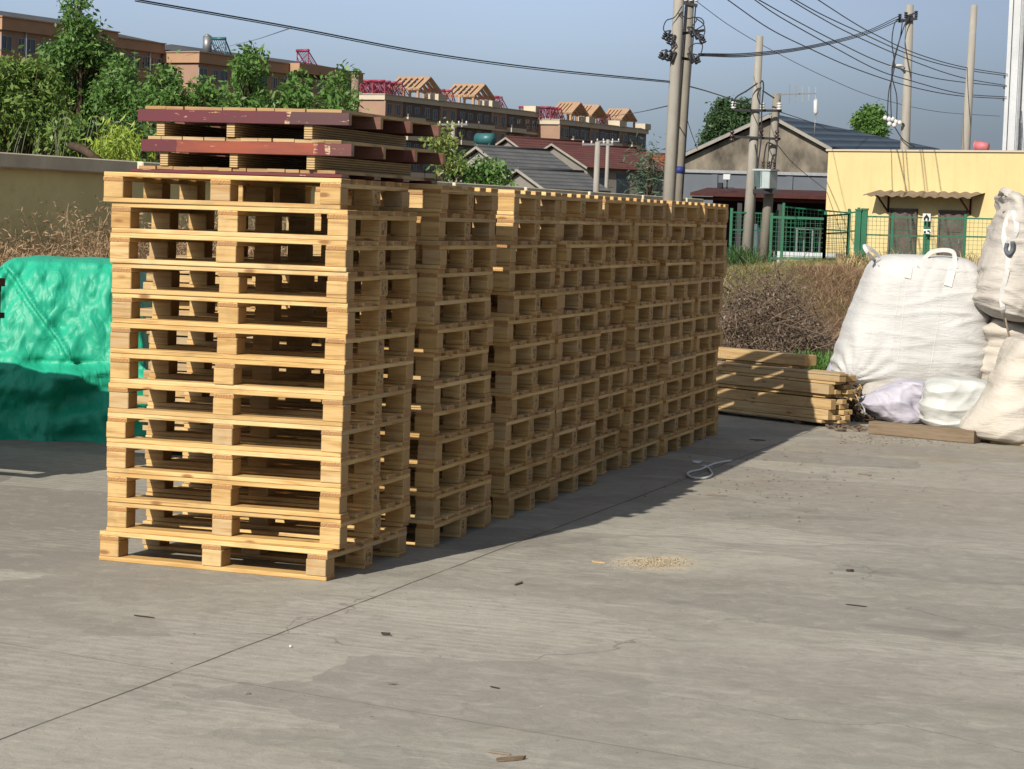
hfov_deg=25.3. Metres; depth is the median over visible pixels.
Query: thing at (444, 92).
solar water heater
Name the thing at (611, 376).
wooden pallet
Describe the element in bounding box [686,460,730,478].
cord
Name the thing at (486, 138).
water tank
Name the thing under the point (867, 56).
overhead wire
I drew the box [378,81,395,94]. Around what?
solar water heater
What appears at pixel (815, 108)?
whip aerial
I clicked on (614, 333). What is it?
wooden pallet
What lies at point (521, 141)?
village house
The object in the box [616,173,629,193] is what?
window
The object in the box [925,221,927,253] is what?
fence post
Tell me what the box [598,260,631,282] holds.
wooden pallet
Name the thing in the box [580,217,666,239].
wooden pallet
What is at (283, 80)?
window
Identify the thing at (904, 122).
utility pole
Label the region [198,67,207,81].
window
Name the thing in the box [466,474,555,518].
wooden pallet
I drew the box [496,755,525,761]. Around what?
wood splinter
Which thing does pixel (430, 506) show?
wooden pallet
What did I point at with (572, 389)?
wooden pallet
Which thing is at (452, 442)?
wooden pallet
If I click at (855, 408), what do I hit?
rubbish heap
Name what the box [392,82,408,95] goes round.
solar water heater
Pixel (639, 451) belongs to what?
wooden pallet
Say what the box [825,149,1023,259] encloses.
yellow building
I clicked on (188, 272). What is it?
sawn board
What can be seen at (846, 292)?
dry weeds
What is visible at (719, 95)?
overhead wire
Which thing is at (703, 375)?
wooden pallet
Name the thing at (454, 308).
wooden pallet
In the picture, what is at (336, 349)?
wooden pallet
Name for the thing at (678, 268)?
wooden pallet
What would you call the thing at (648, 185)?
conifer
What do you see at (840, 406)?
sawn plank
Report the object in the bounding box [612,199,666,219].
wooden pallet
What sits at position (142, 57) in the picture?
window
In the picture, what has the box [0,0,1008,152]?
sky
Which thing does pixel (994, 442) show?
wood strip
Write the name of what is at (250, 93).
broadleaf tree
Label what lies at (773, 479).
litter
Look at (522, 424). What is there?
wooden pallet
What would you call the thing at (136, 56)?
window
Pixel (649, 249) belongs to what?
wooden pallet
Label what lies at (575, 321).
wooden pallet
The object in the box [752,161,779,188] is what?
transformer
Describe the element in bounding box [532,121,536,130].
window
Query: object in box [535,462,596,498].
wooden pallet
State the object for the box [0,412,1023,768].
concrete yard
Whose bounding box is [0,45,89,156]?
broadleaf tree
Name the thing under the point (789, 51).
overhead wire
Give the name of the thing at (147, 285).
sawn board
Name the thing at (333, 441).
wooden pallet
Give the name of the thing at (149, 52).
apartment building
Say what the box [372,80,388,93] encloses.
solar water heater
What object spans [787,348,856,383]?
green weeds
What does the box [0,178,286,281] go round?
dry weeds
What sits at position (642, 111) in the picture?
overhead wire
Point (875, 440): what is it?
litter
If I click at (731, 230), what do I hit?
fence
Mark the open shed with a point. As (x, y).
(734, 198)
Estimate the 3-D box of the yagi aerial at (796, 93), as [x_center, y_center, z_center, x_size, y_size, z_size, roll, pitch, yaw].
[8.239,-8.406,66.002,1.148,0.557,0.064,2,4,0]
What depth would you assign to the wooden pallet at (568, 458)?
14.37 m
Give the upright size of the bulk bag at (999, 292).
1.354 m
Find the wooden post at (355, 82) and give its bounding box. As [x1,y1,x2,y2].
[351,75,358,106]
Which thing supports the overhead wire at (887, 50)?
attached to the utility pole at (904, 122)
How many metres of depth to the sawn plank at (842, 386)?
19.67 m
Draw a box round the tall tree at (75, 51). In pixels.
[27,0,140,143]
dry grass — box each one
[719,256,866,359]
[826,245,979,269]
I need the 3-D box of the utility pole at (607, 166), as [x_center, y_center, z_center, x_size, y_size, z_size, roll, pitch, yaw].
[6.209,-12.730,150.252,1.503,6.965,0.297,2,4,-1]
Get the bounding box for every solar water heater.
[212,37,231,54]
[296,49,316,64]
[360,80,376,93]
[366,82,382,93]
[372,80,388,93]
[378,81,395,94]
[385,81,402,95]
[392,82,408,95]
[441,89,449,100]
[442,90,455,101]
[495,96,506,107]
[539,106,552,118]
[543,107,557,118]
[546,107,560,118]
[551,108,564,118]
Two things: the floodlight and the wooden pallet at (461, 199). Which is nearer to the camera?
the wooden pallet at (461, 199)
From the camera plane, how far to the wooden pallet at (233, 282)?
10.92 m
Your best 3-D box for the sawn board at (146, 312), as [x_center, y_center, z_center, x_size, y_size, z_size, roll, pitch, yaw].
[-1.868,-0.480,15.731,1.297,0.052,0.620,3,4,17]
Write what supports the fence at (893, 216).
on the ground
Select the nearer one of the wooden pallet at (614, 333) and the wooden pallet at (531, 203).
the wooden pallet at (531, 203)
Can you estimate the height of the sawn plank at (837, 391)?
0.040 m
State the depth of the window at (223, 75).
274.57 m
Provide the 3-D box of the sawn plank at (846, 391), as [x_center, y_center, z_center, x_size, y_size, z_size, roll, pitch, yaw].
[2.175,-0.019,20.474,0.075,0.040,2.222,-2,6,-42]
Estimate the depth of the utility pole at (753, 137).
65.86 m
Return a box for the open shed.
[690,188,826,263]
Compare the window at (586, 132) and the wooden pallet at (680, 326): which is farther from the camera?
the window at (586, 132)
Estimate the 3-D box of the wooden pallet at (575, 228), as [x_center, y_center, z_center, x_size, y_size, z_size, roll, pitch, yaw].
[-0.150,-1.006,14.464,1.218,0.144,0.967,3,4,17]
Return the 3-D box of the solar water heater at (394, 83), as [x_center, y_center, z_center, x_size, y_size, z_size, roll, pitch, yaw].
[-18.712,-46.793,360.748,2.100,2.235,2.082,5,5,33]
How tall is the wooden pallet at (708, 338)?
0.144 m
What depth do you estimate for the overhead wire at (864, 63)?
70.61 m
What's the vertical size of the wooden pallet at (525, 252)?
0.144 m
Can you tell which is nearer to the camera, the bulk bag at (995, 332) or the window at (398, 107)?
the bulk bag at (995, 332)
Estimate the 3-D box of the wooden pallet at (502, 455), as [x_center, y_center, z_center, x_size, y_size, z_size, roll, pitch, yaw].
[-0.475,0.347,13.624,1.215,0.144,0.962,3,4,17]
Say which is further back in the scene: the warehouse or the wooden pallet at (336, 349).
the warehouse
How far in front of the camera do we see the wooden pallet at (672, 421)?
17.21 m
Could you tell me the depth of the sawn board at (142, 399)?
15.68 m
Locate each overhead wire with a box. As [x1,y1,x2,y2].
[135,0,669,82]
[138,0,669,81]
[186,28,290,55]
[607,105,667,116]
[690,86,750,107]
[697,2,992,115]
[698,16,898,54]
[698,18,898,55]
[698,21,897,56]
[728,0,1006,98]
[755,0,1004,96]
[759,0,1006,86]
[778,146,825,189]
[780,112,864,131]
[790,0,1006,85]
[795,0,1006,75]
[818,0,1007,74]
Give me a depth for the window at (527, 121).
398.42 m
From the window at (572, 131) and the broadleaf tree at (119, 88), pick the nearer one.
the broadleaf tree at (119, 88)
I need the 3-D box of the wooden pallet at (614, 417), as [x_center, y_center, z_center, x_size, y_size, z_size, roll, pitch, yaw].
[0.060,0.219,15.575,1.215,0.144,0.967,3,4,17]
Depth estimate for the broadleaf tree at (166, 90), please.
33.80 m
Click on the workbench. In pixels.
(812, 239)
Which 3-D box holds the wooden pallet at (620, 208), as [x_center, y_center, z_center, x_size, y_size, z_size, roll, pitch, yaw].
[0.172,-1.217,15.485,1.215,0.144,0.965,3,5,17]
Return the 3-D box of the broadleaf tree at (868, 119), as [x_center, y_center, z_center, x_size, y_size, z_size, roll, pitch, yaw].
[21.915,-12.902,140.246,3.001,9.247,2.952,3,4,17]
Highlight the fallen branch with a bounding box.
[68,142,101,158]
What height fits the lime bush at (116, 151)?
2.694 m
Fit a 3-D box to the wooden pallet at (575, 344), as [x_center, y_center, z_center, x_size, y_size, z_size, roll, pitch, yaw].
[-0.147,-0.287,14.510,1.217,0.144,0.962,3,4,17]
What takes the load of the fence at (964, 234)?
on the ground
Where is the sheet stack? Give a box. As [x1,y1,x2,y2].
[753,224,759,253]
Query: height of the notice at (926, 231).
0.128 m
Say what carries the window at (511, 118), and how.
in the apartment building at (496, 119)
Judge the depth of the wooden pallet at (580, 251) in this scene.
14.27 m
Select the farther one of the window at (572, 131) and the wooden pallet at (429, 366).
the window at (572, 131)
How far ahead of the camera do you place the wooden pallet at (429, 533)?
12.20 m
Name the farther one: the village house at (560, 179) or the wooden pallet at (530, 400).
the village house at (560, 179)
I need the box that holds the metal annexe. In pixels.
[683,169,826,202]
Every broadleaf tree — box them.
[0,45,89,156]
[88,57,152,159]
[121,49,194,162]
[175,75,230,126]
[214,40,279,107]
[266,68,326,108]
[311,59,369,111]
[695,92,751,145]
[848,101,892,137]
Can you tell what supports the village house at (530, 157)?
on the ground
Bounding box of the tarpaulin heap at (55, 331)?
[0,255,151,443]
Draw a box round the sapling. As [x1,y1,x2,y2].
[418,117,472,181]
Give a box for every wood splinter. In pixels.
[488,750,510,754]
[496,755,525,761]
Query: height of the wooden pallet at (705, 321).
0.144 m
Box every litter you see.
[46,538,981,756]
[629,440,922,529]
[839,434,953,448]
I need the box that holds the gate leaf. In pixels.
[769,213,826,260]
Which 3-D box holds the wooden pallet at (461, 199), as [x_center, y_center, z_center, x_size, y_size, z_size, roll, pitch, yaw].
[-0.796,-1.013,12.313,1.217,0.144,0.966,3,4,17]
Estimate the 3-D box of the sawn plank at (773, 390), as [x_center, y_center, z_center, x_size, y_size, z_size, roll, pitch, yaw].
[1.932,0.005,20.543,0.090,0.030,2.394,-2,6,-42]
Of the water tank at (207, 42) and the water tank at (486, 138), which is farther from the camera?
the water tank at (207, 42)
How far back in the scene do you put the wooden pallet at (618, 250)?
15.65 m
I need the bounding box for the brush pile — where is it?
[718,245,843,360]
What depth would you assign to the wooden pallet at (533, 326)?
13.35 m
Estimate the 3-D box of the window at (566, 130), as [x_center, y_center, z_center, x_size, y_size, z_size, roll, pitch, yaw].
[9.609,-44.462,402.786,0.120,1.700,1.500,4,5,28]
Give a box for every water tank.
[203,34,211,51]
[474,133,496,145]
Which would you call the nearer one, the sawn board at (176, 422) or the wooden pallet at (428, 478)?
the wooden pallet at (428, 478)
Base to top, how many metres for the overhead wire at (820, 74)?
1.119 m
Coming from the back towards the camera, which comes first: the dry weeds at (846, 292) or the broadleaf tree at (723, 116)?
the broadleaf tree at (723, 116)
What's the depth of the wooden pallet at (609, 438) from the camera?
15.73 m
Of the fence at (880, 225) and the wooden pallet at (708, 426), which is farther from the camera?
the fence at (880, 225)
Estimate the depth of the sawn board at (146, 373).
15.66 m
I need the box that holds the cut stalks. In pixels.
[7,112,104,157]
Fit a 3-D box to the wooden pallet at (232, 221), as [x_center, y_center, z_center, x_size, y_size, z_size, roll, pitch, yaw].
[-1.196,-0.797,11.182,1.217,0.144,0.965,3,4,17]
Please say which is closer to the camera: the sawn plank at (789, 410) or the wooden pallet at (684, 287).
the wooden pallet at (684, 287)
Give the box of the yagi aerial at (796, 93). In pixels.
[777,84,815,103]
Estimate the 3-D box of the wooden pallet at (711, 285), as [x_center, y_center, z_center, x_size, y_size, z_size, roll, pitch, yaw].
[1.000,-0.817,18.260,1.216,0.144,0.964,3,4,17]
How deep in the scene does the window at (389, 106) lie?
357.58 m
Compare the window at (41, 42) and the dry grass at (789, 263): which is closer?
the dry grass at (789, 263)
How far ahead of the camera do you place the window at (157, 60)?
271.24 m
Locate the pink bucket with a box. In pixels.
[973,140,989,149]
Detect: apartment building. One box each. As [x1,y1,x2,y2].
[0,11,119,158]
[113,34,166,161]
[158,44,364,159]
[359,76,541,180]
[537,102,650,151]
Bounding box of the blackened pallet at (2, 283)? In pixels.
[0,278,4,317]
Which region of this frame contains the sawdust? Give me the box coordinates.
[601,556,695,572]
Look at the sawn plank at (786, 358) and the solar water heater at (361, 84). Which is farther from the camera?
the solar water heater at (361, 84)
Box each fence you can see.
[729,208,751,250]
[753,210,778,264]
[780,203,847,260]
[822,210,850,260]
[846,207,859,258]
[866,216,890,252]
[890,213,926,254]
[927,213,963,256]
[962,214,992,259]
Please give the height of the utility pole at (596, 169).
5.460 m
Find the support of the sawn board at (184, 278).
on the sawn board at (147, 285)
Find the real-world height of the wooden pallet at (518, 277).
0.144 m
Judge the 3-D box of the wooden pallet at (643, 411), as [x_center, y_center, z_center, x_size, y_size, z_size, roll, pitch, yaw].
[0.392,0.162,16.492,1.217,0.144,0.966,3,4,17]
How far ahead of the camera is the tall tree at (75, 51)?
36.67 m
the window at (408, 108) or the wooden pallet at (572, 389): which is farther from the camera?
the window at (408, 108)
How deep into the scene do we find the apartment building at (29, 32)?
235.74 m
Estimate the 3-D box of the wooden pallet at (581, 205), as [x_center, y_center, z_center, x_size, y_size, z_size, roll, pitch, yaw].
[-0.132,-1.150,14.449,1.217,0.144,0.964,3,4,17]
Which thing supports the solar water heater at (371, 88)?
on the apartment building at (496, 119)
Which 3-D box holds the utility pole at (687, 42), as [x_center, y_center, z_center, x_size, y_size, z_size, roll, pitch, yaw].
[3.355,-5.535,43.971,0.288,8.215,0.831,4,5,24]
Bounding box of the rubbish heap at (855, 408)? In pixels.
[825,381,875,430]
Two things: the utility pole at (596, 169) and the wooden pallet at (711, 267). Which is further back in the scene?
the utility pole at (596, 169)
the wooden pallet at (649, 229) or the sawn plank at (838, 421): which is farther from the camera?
the sawn plank at (838, 421)
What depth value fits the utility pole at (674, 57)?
41.90 m
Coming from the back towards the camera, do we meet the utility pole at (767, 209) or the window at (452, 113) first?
the window at (452, 113)
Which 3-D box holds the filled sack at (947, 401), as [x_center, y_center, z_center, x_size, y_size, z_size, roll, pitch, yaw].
[3.921,0.159,19.993,0.719,0.432,0.591,2,4,0]
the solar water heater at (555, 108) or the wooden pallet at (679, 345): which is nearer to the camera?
the wooden pallet at (679, 345)
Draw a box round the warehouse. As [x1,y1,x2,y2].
[685,113,940,172]
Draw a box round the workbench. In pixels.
[795,227,820,252]
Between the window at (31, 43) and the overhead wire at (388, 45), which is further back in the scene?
the window at (31, 43)
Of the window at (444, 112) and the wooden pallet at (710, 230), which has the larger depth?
the window at (444, 112)
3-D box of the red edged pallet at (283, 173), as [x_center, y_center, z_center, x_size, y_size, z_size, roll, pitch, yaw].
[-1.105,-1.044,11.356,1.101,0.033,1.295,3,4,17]
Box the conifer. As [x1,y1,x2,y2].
[607,131,664,195]
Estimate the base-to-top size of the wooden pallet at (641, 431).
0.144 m
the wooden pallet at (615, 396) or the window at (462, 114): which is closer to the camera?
the wooden pallet at (615, 396)
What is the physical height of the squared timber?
0.105 m
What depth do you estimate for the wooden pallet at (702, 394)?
18.12 m
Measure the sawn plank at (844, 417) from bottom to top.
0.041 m
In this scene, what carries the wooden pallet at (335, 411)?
on the wooden pallet at (333, 441)
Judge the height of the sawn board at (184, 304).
0.052 m
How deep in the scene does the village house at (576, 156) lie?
171.84 m
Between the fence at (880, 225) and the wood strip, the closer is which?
the wood strip
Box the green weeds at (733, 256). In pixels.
[726,243,775,267]
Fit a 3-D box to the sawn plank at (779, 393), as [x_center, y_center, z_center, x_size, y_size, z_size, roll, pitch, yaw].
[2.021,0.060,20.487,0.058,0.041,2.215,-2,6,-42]
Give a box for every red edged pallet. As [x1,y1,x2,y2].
[131,166,436,183]
[138,106,440,146]
[141,136,444,175]
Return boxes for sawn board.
[137,395,184,403]
[139,419,183,424]
[140,307,217,316]
[143,282,218,288]
[143,369,186,377]
[143,390,213,396]
[143,422,183,429]
[146,273,282,283]
[147,255,215,258]
[147,331,252,337]
[148,335,216,344]
[148,361,214,370]
[179,300,251,310]
[180,271,282,277]
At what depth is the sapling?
39.98 m
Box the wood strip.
[990,441,1023,445]
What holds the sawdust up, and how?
on the concrete yard at (754, 642)
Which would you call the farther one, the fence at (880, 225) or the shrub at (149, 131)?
the fence at (880, 225)
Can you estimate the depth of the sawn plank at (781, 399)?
19.99 m
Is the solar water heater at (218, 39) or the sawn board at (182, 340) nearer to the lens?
the sawn board at (182, 340)
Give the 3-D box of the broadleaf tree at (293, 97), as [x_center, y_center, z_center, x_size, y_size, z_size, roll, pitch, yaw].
[-3.233,-2.844,33.160,0.937,3.606,1.709,0,4,-18]
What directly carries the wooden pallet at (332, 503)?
on the wooden pallet at (226, 525)
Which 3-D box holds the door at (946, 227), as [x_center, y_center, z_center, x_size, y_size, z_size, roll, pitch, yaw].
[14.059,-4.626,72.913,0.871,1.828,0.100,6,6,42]
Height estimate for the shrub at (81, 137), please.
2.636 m
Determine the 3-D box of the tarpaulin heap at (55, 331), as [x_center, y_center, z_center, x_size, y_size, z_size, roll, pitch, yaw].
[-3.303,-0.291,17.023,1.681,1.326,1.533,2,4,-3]
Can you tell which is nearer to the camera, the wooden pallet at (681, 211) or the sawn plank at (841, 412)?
the wooden pallet at (681, 211)
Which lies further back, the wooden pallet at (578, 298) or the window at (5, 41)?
the window at (5, 41)
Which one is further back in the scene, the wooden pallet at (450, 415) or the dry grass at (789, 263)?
the dry grass at (789, 263)
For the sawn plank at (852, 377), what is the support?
on the sawn plank
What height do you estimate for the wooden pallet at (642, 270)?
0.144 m
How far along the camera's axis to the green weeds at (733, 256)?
61.24 m
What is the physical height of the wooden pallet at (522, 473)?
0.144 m
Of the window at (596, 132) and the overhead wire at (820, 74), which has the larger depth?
the window at (596, 132)
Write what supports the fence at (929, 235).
on the ground
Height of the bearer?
0.030 m
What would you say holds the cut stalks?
on the ground
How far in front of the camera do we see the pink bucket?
73.20 m
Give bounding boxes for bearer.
[795,420,815,423]
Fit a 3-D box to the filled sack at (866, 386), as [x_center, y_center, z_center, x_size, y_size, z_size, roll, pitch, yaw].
[3.854,0.121,21.299,1.276,0.310,0.868,2,4,-1]
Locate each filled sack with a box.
[826,362,831,370]
[859,378,926,422]
[861,381,892,413]
[918,376,986,427]
[959,337,1023,443]
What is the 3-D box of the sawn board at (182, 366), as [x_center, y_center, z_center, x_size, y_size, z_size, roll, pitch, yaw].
[-1.807,-0.117,15.778,1.262,0.052,0.620,3,4,17]
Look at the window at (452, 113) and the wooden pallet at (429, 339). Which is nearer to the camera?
the wooden pallet at (429, 339)
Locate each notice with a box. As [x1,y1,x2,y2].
[923,213,930,220]
[923,229,931,233]
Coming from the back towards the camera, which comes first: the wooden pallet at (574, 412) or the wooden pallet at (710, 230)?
the wooden pallet at (710, 230)
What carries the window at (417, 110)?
in the apartment building at (496, 119)
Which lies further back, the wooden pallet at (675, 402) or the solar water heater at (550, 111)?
the solar water heater at (550, 111)
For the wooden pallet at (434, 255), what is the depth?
12.11 m
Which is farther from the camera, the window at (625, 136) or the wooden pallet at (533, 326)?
the window at (625, 136)
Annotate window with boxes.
[0,35,12,51]
[17,37,24,52]
[24,38,35,54]
[40,40,47,50]
[130,54,139,68]
[141,56,146,68]
[144,56,153,70]
[155,58,160,69]
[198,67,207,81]
[212,70,217,82]
[219,70,227,83]
[272,77,277,89]
[278,77,286,90]
[387,103,391,114]
[395,104,400,115]
[406,105,411,113]
[415,107,419,114]
[425,108,429,118]
[433,109,437,119]
[442,110,446,119]
[450,110,454,120]
[460,112,464,119]
[467,131,471,137]
[468,113,472,119]
[477,113,481,120]
[484,115,488,121]
[493,115,496,125]
[500,116,504,126]
[509,117,513,124]
[525,119,529,128]
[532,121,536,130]
[564,128,568,137]
[570,129,574,135]
[580,130,584,138]
[585,131,588,140]
[594,131,598,140]
[599,173,604,185]
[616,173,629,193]
[623,134,627,143]
[637,174,646,194]
[642,137,645,146]
[653,175,661,195]
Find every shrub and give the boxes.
[0,123,109,157]
[105,101,175,162]
[425,144,518,185]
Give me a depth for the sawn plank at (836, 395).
19.68 m
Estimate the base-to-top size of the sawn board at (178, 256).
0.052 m
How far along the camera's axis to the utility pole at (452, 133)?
119.96 m
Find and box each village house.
[438,144,572,183]
[495,135,590,147]
[500,167,610,192]
[545,142,663,195]
[644,152,664,165]
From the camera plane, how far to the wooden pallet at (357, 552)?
11.02 m
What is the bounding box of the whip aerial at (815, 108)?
[813,99,817,135]
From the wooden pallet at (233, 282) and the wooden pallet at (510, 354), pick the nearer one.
the wooden pallet at (233, 282)
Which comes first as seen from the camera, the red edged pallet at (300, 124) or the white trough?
the red edged pallet at (300, 124)
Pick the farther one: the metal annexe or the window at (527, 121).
the window at (527, 121)
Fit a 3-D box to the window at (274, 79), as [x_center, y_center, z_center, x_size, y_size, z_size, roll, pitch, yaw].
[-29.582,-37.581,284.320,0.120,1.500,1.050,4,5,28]
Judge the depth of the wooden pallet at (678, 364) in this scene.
17.16 m
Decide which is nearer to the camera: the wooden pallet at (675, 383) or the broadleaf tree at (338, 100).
the wooden pallet at (675, 383)
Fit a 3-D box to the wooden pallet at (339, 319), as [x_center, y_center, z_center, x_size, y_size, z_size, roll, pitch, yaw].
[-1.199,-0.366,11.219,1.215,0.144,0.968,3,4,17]
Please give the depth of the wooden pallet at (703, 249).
18.02 m
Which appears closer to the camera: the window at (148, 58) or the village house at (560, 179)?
the village house at (560, 179)
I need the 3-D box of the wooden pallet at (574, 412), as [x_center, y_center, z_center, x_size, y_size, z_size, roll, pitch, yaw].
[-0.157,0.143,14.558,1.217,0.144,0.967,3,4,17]
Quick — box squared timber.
[868,421,980,443]
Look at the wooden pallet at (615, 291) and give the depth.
15.48 m
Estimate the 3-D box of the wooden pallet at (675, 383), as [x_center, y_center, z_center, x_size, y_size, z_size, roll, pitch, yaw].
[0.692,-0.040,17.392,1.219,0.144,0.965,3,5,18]
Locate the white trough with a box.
[777,251,842,262]
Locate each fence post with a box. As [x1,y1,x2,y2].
[854,209,861,255]
[860,208,868,258]
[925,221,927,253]
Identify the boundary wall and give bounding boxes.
[0,152,702,264]
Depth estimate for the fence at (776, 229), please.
66.96 m
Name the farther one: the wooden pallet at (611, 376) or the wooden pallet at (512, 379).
the wooden pallet at (611, 376)
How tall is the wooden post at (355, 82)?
3.657 m
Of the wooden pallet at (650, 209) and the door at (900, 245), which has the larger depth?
the door at (900, 245)
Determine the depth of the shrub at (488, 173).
41.64 m
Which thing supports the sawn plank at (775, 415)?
on the concrete yard at (754, 642)
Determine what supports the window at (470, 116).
in the apartment building at (496, 119)
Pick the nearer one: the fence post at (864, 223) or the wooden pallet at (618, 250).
the wooden pallet at (618, 250)
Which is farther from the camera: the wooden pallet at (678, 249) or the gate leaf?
the gate leaf
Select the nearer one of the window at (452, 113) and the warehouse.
the warehouse
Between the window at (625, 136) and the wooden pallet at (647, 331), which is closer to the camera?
the wooden pallet at (647, 331)
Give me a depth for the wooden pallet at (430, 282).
12.11 m
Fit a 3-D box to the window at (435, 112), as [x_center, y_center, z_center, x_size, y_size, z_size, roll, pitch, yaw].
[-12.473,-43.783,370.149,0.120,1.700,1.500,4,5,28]
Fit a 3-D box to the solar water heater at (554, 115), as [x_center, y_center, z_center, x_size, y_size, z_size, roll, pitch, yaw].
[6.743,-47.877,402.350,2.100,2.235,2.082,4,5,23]
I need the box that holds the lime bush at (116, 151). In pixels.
[69,110,156,161]
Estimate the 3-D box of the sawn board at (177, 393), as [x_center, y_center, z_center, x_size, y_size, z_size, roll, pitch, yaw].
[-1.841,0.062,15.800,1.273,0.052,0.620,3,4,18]
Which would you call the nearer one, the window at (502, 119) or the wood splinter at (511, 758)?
the wood splinter at (511, 758)
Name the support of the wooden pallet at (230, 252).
on the wooden pallet at (233, 282)
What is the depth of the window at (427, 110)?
368.03 m
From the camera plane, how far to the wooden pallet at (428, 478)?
12.21 m
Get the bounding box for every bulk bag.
[830,244,990,384]
[972,187,1023,336]
[980,316,1023,379]
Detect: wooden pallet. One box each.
[99,512,406,580]
[103,172,409,211]
[106,400,410,457]
[106,428,409,487]
[106,483,410,548]
[107,456,409,518]
[108,372,411,426]
[110,233,415,271]
[110,322,414,364]
[110,345,413,395]
[111,202,416,240]
[111,263,417,302]
[112,293,416,333]
[218,293,490,324]
[238,184,497,214]
[242,345,488,380]
[242,368,490,408]
[243,206,495,240]
[244,240,496,268]
[245,319,493,352]
[247,267,492,296]
[313,240,556,265]
[315,187,561,216]
[315,213,559,240]
[315,264,555,291]
[379,445,489,491]
[380,393,491,436]
[380,419,493,464]
[380,471,490,520]
[381,497,490,547]
[411,383,558,417]
[411,404,555,442]
[412,359,558,392]
[414,312,556,341]
[414,336,554,367]
[416,288,561,316]
[448,240,606,264]
[448,240,631,261]
[458,196,640,218]
[465,429,552,468]
[465,453,552,493]
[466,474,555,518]
[469,263,598,287]
[474,193,602,217]
[489,329,600,358]
[490,285,600,311]
[491,352,596,381]
[491,396,598,429]
[492,374,599,405]
[495,216,599,240]
[513,307,597,334]
[518,217,632,239]
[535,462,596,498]
[540,281,631,304]
[551,418,595,452]
[552,440,595,476]
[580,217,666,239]
[595,344,625,368]
[595,365,627,389]
[595,406,623,432]
[595,427,619,453]
[595,447,621,475]
[597,302,624,325]
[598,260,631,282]
[598,323,627,346]
[598,385,627,411]
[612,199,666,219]
[619,417,661,447]
[621,437,660,467]
[623,398,663,426]
[624,299,666,323]
[625,339,666,364]
[626,358,660,384]
[627,319,668,343]
[627,377,663,406]
[630,279,669,302]
[631,240,667,260]
[631,259,659,280]
[659,352,696,377]
[659,371,694,396]
[660,258,695,278]
[660,426,693,455]
[661,408,690,435]
[662,389,692,416]
[663,277,701,298]
[666,201,700,220]
[666,220,696,239]
[666,296,694,318]
[667,240,694,258]
[667,315,695,337]
[667,333,694,357]
[690,399,718,425]
[693,381,717,406]
[693,417,717,442]
[694,240,726,258]
[694,293,722,314]
[694,328,722,351]
[694,364,716,384]
[695,311,718,330]
[696,221,726,239]
[696,258,726,276]
[696,346,718,366]
[697,275,723,294]
[700,203,728,221]
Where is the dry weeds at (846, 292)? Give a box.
[724,261,865,350]
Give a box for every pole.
[439,121,466,181]
[582,141,612,191]
[597,139,618,188]
[658,0,706,200]
[675,0,698,201]
[729,36,781,255]
[758,93,780,261]
[883,5,917,149]
[961,5,977,149]
[1002,0,1023,149]
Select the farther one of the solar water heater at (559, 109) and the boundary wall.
the solar water heater at (559, 109)
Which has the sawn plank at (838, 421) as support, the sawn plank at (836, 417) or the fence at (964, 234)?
the sawn plank at (836, 417)
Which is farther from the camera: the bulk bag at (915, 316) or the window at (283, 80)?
the window at (283, 80)
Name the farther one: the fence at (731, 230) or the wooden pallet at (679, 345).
the fence at (731, 230)
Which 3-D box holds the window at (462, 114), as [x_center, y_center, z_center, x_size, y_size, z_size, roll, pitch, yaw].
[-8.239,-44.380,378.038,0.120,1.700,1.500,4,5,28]
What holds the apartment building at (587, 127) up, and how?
on the ground
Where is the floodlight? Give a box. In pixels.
[718,174,733,190]
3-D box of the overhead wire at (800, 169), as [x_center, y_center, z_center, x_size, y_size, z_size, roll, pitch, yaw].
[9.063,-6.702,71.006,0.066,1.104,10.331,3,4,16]
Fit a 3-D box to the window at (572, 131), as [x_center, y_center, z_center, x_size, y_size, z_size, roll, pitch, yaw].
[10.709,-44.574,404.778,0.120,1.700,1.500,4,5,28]
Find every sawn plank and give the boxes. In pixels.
[716,364,845,381]
[716,370,840,384]
[716,373,833,394]
[717,361,848,375]
[717,387,835,409]
[717,397,832,419]
[718,347,816,365]
[718,360,844,372]
[718,383,831,397]
[718,386,845,403]
[718,408,828,422]
[723,387,829,398]
[726,359,808,367]
[829,420,846,423]
[831,394,841,397]
[832,415,840,419]
[834,389,840,393]
[834,414,849,419]
[835,384,847,388]
[836,404,844,408]
[836,409,847,414]
[839,389,852,394]
[842,394,853,397]
[849,375,855,380]
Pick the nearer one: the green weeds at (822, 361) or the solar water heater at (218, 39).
the green weeds at (822, 361)
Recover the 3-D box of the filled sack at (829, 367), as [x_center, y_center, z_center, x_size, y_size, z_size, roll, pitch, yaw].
[3.177,-0.050,21.994,0.302,0.503,0.449,2,4,2]
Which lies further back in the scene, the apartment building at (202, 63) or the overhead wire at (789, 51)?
the apartment building at (202, 63)
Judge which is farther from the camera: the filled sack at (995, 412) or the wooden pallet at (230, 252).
the filled sack at (995, 412)
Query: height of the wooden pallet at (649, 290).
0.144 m
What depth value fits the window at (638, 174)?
172.83 m
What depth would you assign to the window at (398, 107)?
359.86 m
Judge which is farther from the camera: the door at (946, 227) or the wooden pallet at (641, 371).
the door at (946, 227)
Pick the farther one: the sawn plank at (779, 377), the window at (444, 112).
the window at (444, 112)
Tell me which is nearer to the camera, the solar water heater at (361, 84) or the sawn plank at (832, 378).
the sawn plank at (832, 378)
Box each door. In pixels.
[890,210,914,253]
[939,212,963,256]
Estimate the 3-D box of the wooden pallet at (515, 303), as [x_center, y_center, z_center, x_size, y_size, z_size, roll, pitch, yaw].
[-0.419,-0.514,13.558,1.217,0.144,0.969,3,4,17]
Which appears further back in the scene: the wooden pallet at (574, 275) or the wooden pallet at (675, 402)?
the wooden pallet at (675, 402)
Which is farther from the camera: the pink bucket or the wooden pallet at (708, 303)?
the pink bucket

